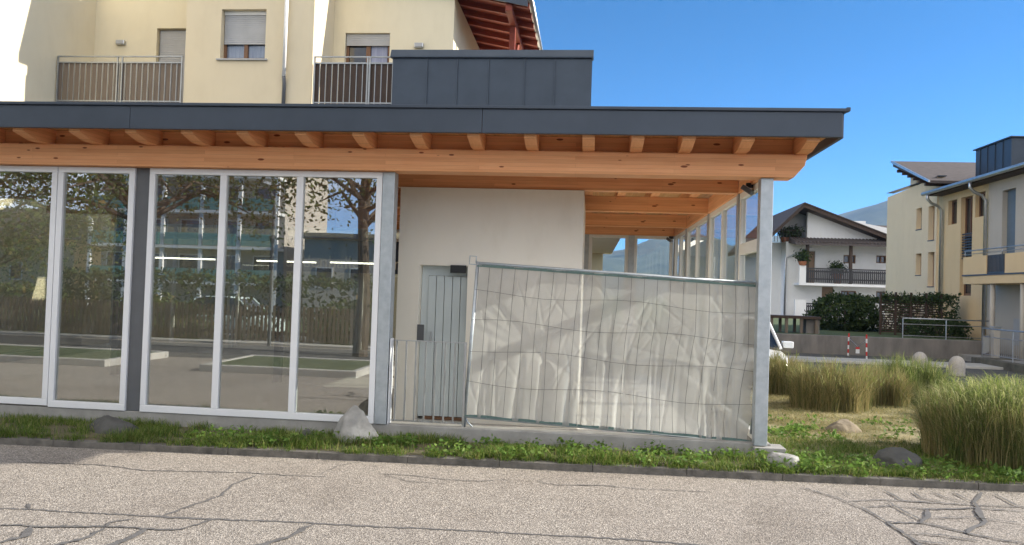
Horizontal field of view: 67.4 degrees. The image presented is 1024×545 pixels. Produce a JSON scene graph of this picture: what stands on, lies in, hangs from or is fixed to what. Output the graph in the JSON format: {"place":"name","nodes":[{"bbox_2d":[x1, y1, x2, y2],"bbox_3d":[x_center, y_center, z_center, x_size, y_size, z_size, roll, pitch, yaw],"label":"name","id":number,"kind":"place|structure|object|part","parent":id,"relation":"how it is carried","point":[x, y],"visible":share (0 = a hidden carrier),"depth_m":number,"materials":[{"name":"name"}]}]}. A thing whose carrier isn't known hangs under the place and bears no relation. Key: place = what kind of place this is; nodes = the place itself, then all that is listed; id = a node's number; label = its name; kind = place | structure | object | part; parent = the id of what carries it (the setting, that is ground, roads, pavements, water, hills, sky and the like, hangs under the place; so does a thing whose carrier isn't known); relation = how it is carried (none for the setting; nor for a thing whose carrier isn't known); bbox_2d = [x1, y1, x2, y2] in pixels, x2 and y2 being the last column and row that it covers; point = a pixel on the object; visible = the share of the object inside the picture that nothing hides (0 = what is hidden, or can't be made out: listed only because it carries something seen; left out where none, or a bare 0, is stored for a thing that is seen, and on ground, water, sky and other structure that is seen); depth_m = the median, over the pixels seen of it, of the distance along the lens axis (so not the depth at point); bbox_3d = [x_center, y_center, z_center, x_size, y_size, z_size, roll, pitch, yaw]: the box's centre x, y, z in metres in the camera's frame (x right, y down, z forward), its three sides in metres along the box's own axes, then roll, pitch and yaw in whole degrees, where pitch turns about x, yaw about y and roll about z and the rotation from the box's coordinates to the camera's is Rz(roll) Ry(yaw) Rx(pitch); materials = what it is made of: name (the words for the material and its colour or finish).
{"place":"outdoors","nodes":[
{"label":"outdoors","id":0,"kind":"place"},
{"bbox_2d":[0,412,803,471],"bbox_3d":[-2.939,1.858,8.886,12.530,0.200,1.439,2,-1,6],"label":"verge grass","id":1,"kind":"structure","parent":0,"point":[148,428],"depth_m":8.80,"materials":[{"name":"green plant"}]},
{"bbox_2d":[84,415,138,433],"bbox_3d":[-4.815,1.920,9.224,0.691,0.383,0.485,2,-1,6],"label":"boulder","id":2,"kind":"object","parent":1,"relation":"on","point":[106,422],"visible":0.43,"depth_m":9.08,"materials":[{"name":"grey stone"}]},
{"bbox_2d":[300,428,313,437],"bbox_3d":[-2.444,1.964,9.031,0.307,0.256,0.259,2,-1,-14],"label":"boulder","id":3,"kind":"object","parent":1,"relation":"on","point":[304,432],"visible":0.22,"depth_m":8.98,"materials":[{"name":"grey stone"}]},
{"bbox_2d":[334,405,378,442],"bbox_3d":[-1.843,1.952,9.130,0.460,0.749,0.471,3,-2,-32],"label":"boulder","id":4,"kind":"object","parent":1,"relation":"on","point":[354,421],"visible":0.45,"depth_m":9.05,"materials":[{"name":"stone"}]},
{"bbox_2d":[0,427,1022,484],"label":"kerb edge grass","id":5,"kind":"structure","parent":1,"relation":"on","point":[474,455],"depth_m":8.36,"materials":[{"name":"green plant"}]},
{"bbox_2d":[185,423,1023,482],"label":"verge weeds","id":6,"kind":"object","parent":1,"relation":"on","point":[804,461],"visible":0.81,"depth_m":8.60,"materials":[{"name":"green plant"}]},
{"bbox_2d":[767,452,799,469],"bbox_3d":[2.965,2.084,8.392,0.366,0.225,0.252,2,-1,6],"label":"boulder","id":7,"kind":"object","parent":1,"relation":"on","point":[775,456],"visible":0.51,"depth_m":8.33,"materials":[{"name":"stone"}]},
{"bbox_2d":[0,444,1023,544],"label":"road","id":8,"kind":"structure","parent":0,"point":[746,514],"depth_m":6.82,"materials":[{"name":"grey asphalt"}]},
{"bbox_2d":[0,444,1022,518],"bbox_3d":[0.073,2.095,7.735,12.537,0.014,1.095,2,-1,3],"label":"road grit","id":9,"kind":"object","parent":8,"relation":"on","point":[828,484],"visible":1,"depth_m":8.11,"materials":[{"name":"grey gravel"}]},
{"bbox_2d":[0,436,1023,491],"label":"kerb","id":10,"kind":"structure","parent":8,"relation":"on","point":[597,467],"depth_m":8.28,"materials":[{"name":"concrete"}]},
{"bbox_2d":[0,461,1023,544],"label":"crack sealing","id":11,"kind":"object","parent":8,"relation":"on","point":[29,530],"visible":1,"depth_m":6.21,"materials":[{"name":"black asphalt"}]},
{"bbox_2d":[0,345,1023,387],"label":"car park","id":12,"kind":"structure","parent":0,"point":[972,372],"depth_m":22.79,"materials":[{"name":"grey asphalt"}]},
{"bbox_2d":[0,0,620,352],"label":"apartment house","id":13,"kind":"structure","parent":12,"relation":"on","point":[447,52],"depth_m":20.16,"materials":[{"name":"beige paint"}]},
{"bbox_2d":[223,33,264,57],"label":"window","id":14,"kind":"structure","parent":13,"relation":"in","point":[230,51],"depth_m":19.99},
{"bbox_2d":[346,45,389,101],"bbox_3d":[-3.968,-5.207,21.097,1.250,2.350,0.060,2,-1,6],"label":"balcony door","id":15,"kind":"structure","parent":13,"relation":"in","point":[350,50],"depth_m":21.11,"materials":[{"name":"brown wood"}]},
{"bbox_2d":[0,101,850,458],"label":"timber pavilion","id":16,"kind":"structure","parent":12,"relation":"on","point":[448,193],"depth_m":9.77,"materials":[{"name":"wood"}]},
{"bbox_2d":[0,165,58,405],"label":"window","id":17,"kind":"structure","parent":16,"relation":"in","point":[3,168],"depth_m":9.83,"materials":[{"name":"white metal"}]},
{"bbox_2d":[47,166,136,410],"bbox_3d":[-5.351,0.192,9.809,1.040,3.078,0.080,2,-1,6],"label":"window","id":18,"kind":"structure","parent":16,"relation":"in","point":[63,172],"depth_m":9.79,"materials":[{"name":"white metal"}]},
{"bbox_2d":[126,223,232,347],"bbox_3d":[-8.584,0.305,19.493,3.030,3.083,0.070,2,-1,6],"label":"window","id":19,"kind":"structure","parent":16,"relation":"in","point":[175,236],"depth_m":19.44,"materials":[{"name":"grey metal"}]},
{"bbox_2d":[155,219,216,259],"bbox_3d":[-7.302,-0.903,17.048,1.600,1.216,0.060,2,-1,6],"label":"tube lamp","id":20,"kind":"object","parent":16,"relation":"hanging from","point":[183,257],"visible":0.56,"depth_m":17.00,"materials":[{"name":"metal"}]},
{"bbox_2d":[139,168,382,423],"bbox_3d":[-3.134,0.260,9.584,3.020,3.078,0.080,2,-1,6],"label":"window","id":21,"kind":"structure","parent":16,"relation":"in","point":[224,174],"depth_m":9.57,"materials":[{"name":"white metal"}]},
{"bbox_2d":[255,219,317,262],"bbox_3d":[-4.916,-0.830,16.805,1.400,1.216,0.060,2,-1,6],"label":"tube lamp","id":22,"kind":"object","parent":16,"relation":"hanging from","point":[273,259],"visible":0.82,"depth_m":16.79,"materials":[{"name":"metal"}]},
{"bbox_2d":[233,225,356,352],"bbox_3d":[-5.417,0.402,19.171,3.060,3.083,0.070,2,-1,6],"label":"window","id":23,"kind":"structure","parent":16,"relation":"in","point":[241,237],"depth_m":19.19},
{"bbox_2d":[269,238,398,273],"bbox_3d":[-3.712,-0.368,17.900,4.000,0.750,0.076,2,-1,6],"label":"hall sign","id":24,"kind":"object","parent":16,"relation":"hanging from","point":[322,252],"visible":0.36,"depth_m":17.93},
{"bbox_2d":[329,210,373,263],"bbox_3d":[-3.315,-0.790,16.241,1.100,1.216,0.060,2,-1,6],"label":"tube lamp","id":25,"kind":"object","parent":16,"relation":"hanging from","point":[350,261],"visible":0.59,"depth_m":16.22,"materials":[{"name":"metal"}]},
{"bbox_2d":[358,229,398,354],"bbox_3d":[-2.235,0.500,18.848,3.060,3.083,0.070,2,-1,6],"label":"window","id":26,"kind":"structure","parent":16,"relation":"in","point":[364,231],"depth_m":18.96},
{"bbox_2d":[387,338,466,426],"bbox_3d":[-1.034,1.344,9.389,0.928,1.044,0.140,2,-1,6],"label":"steel railing","id":27,"kind":"object","parent":16,"relation":"on","point":[392,340],"visible":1,"depth_m":9.41,"materials":[{"name":"white metal"}]},
{"bbox_2d":[424,276,467,416],"bbox_3d":[-0.922,1.035,10.767,0.568,1.965,0.092,2,-1,6],"label":"door","id":28,"kind":"structure","parent":16,"relation":"in","point":[441,303],"depth_m":10.78,"materials":[{"name":"metal"}]},
{"bbox_2d":[588,234,628,271],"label":"window","id":29,"kind":"structure","parent":16,"relation":"in","point":[591,236],"depth_m":18.39,"materials":[{"name":"grey metal"}]},
{"bbox_2d":[464,256,755,440],"bbox_3d":[1.197,0.909,9.225,3.557,2.128,0.086,2,-1,5],"label":"site fence","id":30,"kind":"object","parent":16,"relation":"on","point":[660,355],"visible":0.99,"depth_m":9.21,"materials":[{"name":"fabric"}]},
{"bbox_2d":[633,235,672,275],"bbox_3d":[3.329,0.671,18.282,0.910,3.083,0.070,2,-1,6],"label":"window","id":31,"kind":"structure","parent":16,"relation":"in","point":[636,238],"depth_m":18.29,"materials":[{"name":"grey metal"}]},
{"bbox_2d":[666,236,673,242],"bbox_3d":[3.614,-0.754,17.548,0.162,0.152,0.180,1,-1,27],"label":"floodlight","id":32,"kind":"object","parent":16,"relation":"attached to","point":[669,239],"visible":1,"depth_m":17.52,"materials":[{"name":"metal"}]},
{"bbox_2d":[674,230,684,279],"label":"window","id":33,"kind":"structure","parent":16,"relation":"in","point":[680,238],"depth_m":17.12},
{"bbox_2d":[686,216,706,277],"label":"window","id":34,"kind":"structure","parent":16,"relation":"in","point":[694,232],"depth_m":14.92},
{"bbox_2d":[708,196,736,278],"bbox_3d":[3.198,0.514,11.704,0.070,3.085,2.510,2,-1,6],"label":"window","id":35,"kind":"structure","parent":16,"relation":"in","point":[722,210],"depth_m":11.70,"materials":[{"name":"grey metal"}]},
{"bbox_2d":[741,183,753,195],"bbox_3d":[2.933,-1.035,9.531,0.162,0.152,0.180,1,-1,27],"label":"floodlight","id":36,"kind":"object","parent":16,"relation":"attached to","point":[746,188],"visible":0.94,"depth_m":9.47,"materials":[{"name":"metal"}]},
{"bbox_2d":[738,182,757,438],"bbox_3d":[2.994,0.461,9.677,0.070,3.085,1.285,2,-1,6],"label":"window","id":37,"kind":"structure","parent":16,"relation":"in","point":[745,248],"depth_m":10.24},
{"bbox_2d":[769,322,793,364],"bbox_3d":[5.147,1.742,17.644,2.040,1.530,4.119,2,-1,6],"label":"parked car","id":38,"kind":"object","parent":12,"relation":"on","point":[774,341],"visible":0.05,"depth_m":16.53,"materials":[{"name":"white paint"}]},
{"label":"windows","id":39,"kind":"part","parent":38,"relation":"part of","materials":[{"name":"glass"}]},
{"bbox_2d":[727,202,886,325],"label":"white house","id":40,"kind":"structure","parent":12,"relation":"on","point":[858,248],"depth_m":57.09,"materials":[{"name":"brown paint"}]},
{"bbox_2d":[777,226,790,241],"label":"potted plant","id":41,"kind":"object","parent":40,"relation":"on","point":[780,231],"visible":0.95,"depth_m":58.02,"materials":[{"name":"green plant"}]},
{"bbox_2d":[782,224,798,241],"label":"potted plant","id":42,"kind":"object","parent":40,"relation":"on","point":[788,231],"visible":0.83,"depth_m":57.95,"materials":[{"name":"green plant"}]},
{"bbox_2d":[790,225,804,237],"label":"potted plant","id":43,"kind":"object","parent":40,"relation":"on","point":[798,233],"visible":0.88,"depth_m":57.85,"materials":[{"name":"green plant"}]},
{"bbox_2d":[792,248,812,265],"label":"potted plant","id":44,"kind":"object","parent":40,"relation":"on","point":[801,257],"visible":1,"depth_m":55.69,"materials":[{"name":"green plant"}]},
{"bbox_2d":[805,251,814,282],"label":"door","id":45,"kind":"structure","parent":40,"relation":"in","point":[811,264],"depth_m":57.43,"materials":[{"name":"brown wood"}]},
{"bbox_2d":[822,287,832,296],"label":"door","id":46,"kind":"structure","parent":40,"relation":"in","point":[825,290],"depth_m":57.27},
{"bbox_2d":[828,260,847,283],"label":"potted plant","id":47,"kind":"object","parent":40,"relation":"on","point":[837,266],"visible":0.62,"depth_m":56.20,"materials":[{"name":"green plant"}]},
{"bbox_2d":[841,291,855,295],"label":"window","id":48,"kind":"structure","parent":40,"relation":"in","point":[846,292],"depth_m":57.10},
{"bbox_2d":[843,255,854,262],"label":"window","id":49,"kind":"structure","parent":40,"relation":"in","point":[846,257],"depth_m":57.17,"materials":[{"name":"brown wood"}]},
{"bbox_2d":[876,256,885,262],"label":"window","id":50,"kind":"structure","parent":40,"relation":"in","point":[879,259],"depth_m":56.92,"materials":[{"name":"brown wood"}]},
{"bbox_2d":[845,333,850,356],"bbox_3d":[11.690,2.521,26.706,0.200,0.821,0.195,2,-1,6],"label":"striped post","id":51,"kind":"object","parent":12,"relation":"on","point":[847,355],"visible":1,"depth_m":26.69,"materials":[{"name":"red metal"}]},
{"bbox_2d":[849,338,865,352],"bbox_3d":[11.747,2.497,26.051,0.122,0.497,1.317,2,-1,0],"label":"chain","id":52,"kind":"object","parent":51,"relation":"hanging from","point":[857,349],"visible":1,"depth_m":26.08,"materials":[{"name":"white paint"}]},
{"bbox_2d":[776,333,988,358],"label":"concrete wall","id":53,"kind":"structure","parent":12,"relation":"on","point":[877,346],"depth_m":27.56,"materials":[{"name":"grey concrete"}]},
{"bbox_2d":[912,352,927,369],"bbox_3d":[11.773,2.563,22.172,0.410,0.549,0.410,2,-1,6],"label":"stone bollard","id":54,"kind":"object","parent":12,"relation":"on","point":[919,354],"visible":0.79,"depth_m":22.04,"materials":[{"name":"stone"}]},
{"bbox_2d":[948,356,965,376],"bbox_3d":[12.125,2.546,20.930,0.410,0.549,0.410,2,-1,6],"label":"stone bollard","id":55,"kind":"object","parent":12,"relation":"on","point":[958,362],"visible":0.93,"depth_m":20.77,"materials":[{"name":"stone"}]},
{"bbox_2d":[602,201,886,279],"bbox_3d":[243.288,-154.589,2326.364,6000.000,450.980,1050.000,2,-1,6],"label":"mountain","id":56,"kind":"structure","parent":0,"point":[652,256],"depth_m":2126.48,"materials":[{"name":"blue"}]},
{"bbox_2d":[533,0,1023,250],"label":"sky","id":57,"kind":"structure","parent":0,"point":[920,80],"materials":[{"name":"blue"}]},
{"bbox_2d":[751,346,811,395],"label":"tall grass","id":58,"kind":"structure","parent":0,"point":[778,371],"depth_m":14.77,"materials":[{"name":"plant"}]},
{"bbox_2d":[773,318,979,340],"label":"raised lawn","id":59,"kind":"structure","parent":0,"point":[871,333],"depth_m":31.35,"materials":[{"name":"green plant"}]},
{"bbox_2d":[770,315,820,333],"bbox_3d":[10.956,2.035,30.211,1.976,0.680,1.200,2,-1,6],"label":"fence","id":60,"kind":"object","parent":59,"relation":"on","point":[809,324],"visible":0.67,"depth_m":29.73,"materials":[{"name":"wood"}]},
{"bbox_2d":[802,289,883,331],"bbox_3d":[14.640,1.749,33.830,3.548,2.063,2.311,2,-1,6],"label":"hedge","id":61,"kind":"object","parent":59,"relation":"on","point":[841,305],"visible":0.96,"depth_m":33.34,"materials":[{"name":"green plant"}]},
{"bbox_2d":[847,292,921,331],"bbox_3d":[16.615,1.859,34.706,3.210,2.014,2.314,2,-1,6],"label":"hedge","id":62,"kind":"object","parent":59,"relation":"on","point":[876,305],"visible":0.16,"depth_m":33.96,"materials":[{"name":"green plant"}]},
{"bbox_2d":[878,290,943,335],"bbox_3d":[16.047,1.625,30.884,2.504,1.865,0.502,2,-1,6],"label":"slatted screen","id":63,"kind":"object","parent":59,"relation":"on","point":[911,297],"visible":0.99,"depth_m":30.91,"materials":[{"name":"brown wood"}]},
{"bbox_2d":[898,317,973,338],"bbox_3d":[16.620,2.299,30.060,2.562,1.124,1.339,2,-1,6],"label":"hedge","id":64,"kind":"object","parent":59,"relation":"on","point":[915,329],"visible":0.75,"depth_m":29.69,"materials":[{"name":"green plant"}]},
{"bbox_2d":[920,291,961,336],"bbox_3d":[17.393,1.826,31.170,1.358,2.168,1.365,2,-1,6],"label":"hedge","id":65,"kind":"object","parent":59,"relation":"on","point":[946,297],"visible":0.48,"depth_m":30.80,"materials":[{"name":"green plant"}]},
{"bbox_2d":[902,318,988,339],"bbox_3d":[15.724,2.071,27.819,3.035,0.772,0.044,2,-1,6],"label":"ramp railing","id":66,"kind":"object","parent":59,"relation":"on","point":[946,325],"visible":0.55,"depth_m":27.81,"materials":[{"name":"metal"}]},
{"bbox_2d":[750,388,1023,482],"bbox_3d":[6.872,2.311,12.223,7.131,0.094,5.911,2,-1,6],"label":"dry grass","id":67,"kind":"structure","parent":0,"point":[818,414],"depth_m":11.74,"materials":[{"name":"plant"}]},
{"bbox_2d":[778,354,888,412],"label":"tall grass","id":68,"kind":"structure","parent":67,"relation":"on","point":[827,389],"depth_m":12.90,"materials":[{"name":"plant"}]},
{"bbox_2d":[824,419,861,432],"bbox_3d":[4.690,2.296,10.921,0.614,0.393,0.415,2,-1,-23],"label":"boulder","id":69,"kind":"object","parent":67,"relation":"on","point":[846,425],"visible":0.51,"depth_m":10.80,"materials":[{"name":"beige stone"}]},
{"bbox_2d":[844,357,923,407],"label":"tall grass","id":70,"kind":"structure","parent":67,"relation":"on","point":[888,392],"depth_m":13.56,"materials":[{"name":"plant"}]},
{"bbox_2d":[749,414,1023,481],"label":"garden weeds","id":71,"kind":"object","parent":67,"relation":"on","point":[788,428],"visible":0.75,"depth_m":10.39,"materials":[{"name":"green plant"}]},
{"bbox_2d":[767,433,1022,481],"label":"garden grass","id":72,"kind":"structure","parent":67,"relation":"on","point":[842,447],"depth_m":9.13,"materials":[{"name":"green plant"}]},
{"bbox_2d":[872,447,922,469],"bbox_3d":[4.359,2.229,8.684,0.540,0.507,0.497,1,-2,40],"label":"boulder","id":73,"kind":"object","parent":67,"relation":"on","point":[894,455],"visible":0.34,"depth_m":8.58,"materials":[{"name":"grey stone"}]},
{"bbox_2d":[879,370,1023,471],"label":"tall grass","id":74,"kind":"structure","parent":67,"relation":"on","point":[971,425],"depth_m":8.80,"materials":[{"name":"plant"}]},
{"bbox_2d":[970,372,1021,397],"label":"tall grass","id":75,"kind":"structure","parent":67,"relation":"on","point":[1004,383],"depth_m":12.62,"materials":[{"name":"green plant"}]},
{"bbox_2d":[787,356,1002,369],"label":"pavement","id":76,"kind":"structure","parent":0,"point":[968,365],"depth_m":23.98,"materials":[{"name":"grey concrete"}]},
{"bbox_2d":[859,351,965,405],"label":"tall grass","id":77,"kind":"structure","parent":0,"point":[928,376],"depth_m":14.12,"materials":[{"name":"green plant"}]},
{"bbox_2d":[876,327,1023,363],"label":"house forecourt","id":78,"kind":"structure","parent":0,"point":[966,357],"depth_m":26.59,"materials":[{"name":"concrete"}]},
{"bbox_2d":[885,136,1023,360],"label":"ochre house","id":79,"kind":"structure","parent":78,"relation":"on","point":[954,228],"depth_m":31.39,"materials":[{"name":"paint"}]},
{"bbox_2d":[952,200,956,223],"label":"window","id":80,"kind":"structure","parent":79,"relation":"in","point":[954,203],"depth_m":32.64,"materials":[{"name":"brown wood"}]},
{"bbox_2d":[964,196,972,295],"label":"stair window","id":81,"kind":"structure","parent":79,"relation":"in","point":[969,201],"depth_m":31.43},
{"bbox_2d":[979,192,984,216],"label":"window","id":82,"kind":"structure","parent":79,"relation":"in","point":[981,202],"depth_m":30.40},
{"bbox_2d":[990,326,1001,357],"bbox_3d":[16.329,2.365,25.940,0.260,1.080,0.260,2,-1,6],"label":"grey gate post","id":83,"kind":"object","parent":78,"relation":"on","point":[995,342],"visible":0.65,"depth_m":25.85,"materials":[{"name":"paint"}]},
{"bbox_2d":[971,357,1023,373],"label":"retaining kerb wall","id":84,"kind":"structure","parent":78,"relation":"on","point":[1011,366],"depth_m":23.64,"materials":[{"name":"concrete"}]},
{"bbox_2d":[982,328,1023,361],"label":"ramp railing","id":85,"kind":"object","parent":78,"relation":"on","point":[985,343],"visible":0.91,"depth_m":24.11,"materials":[{"name":"metal"}]}
]}

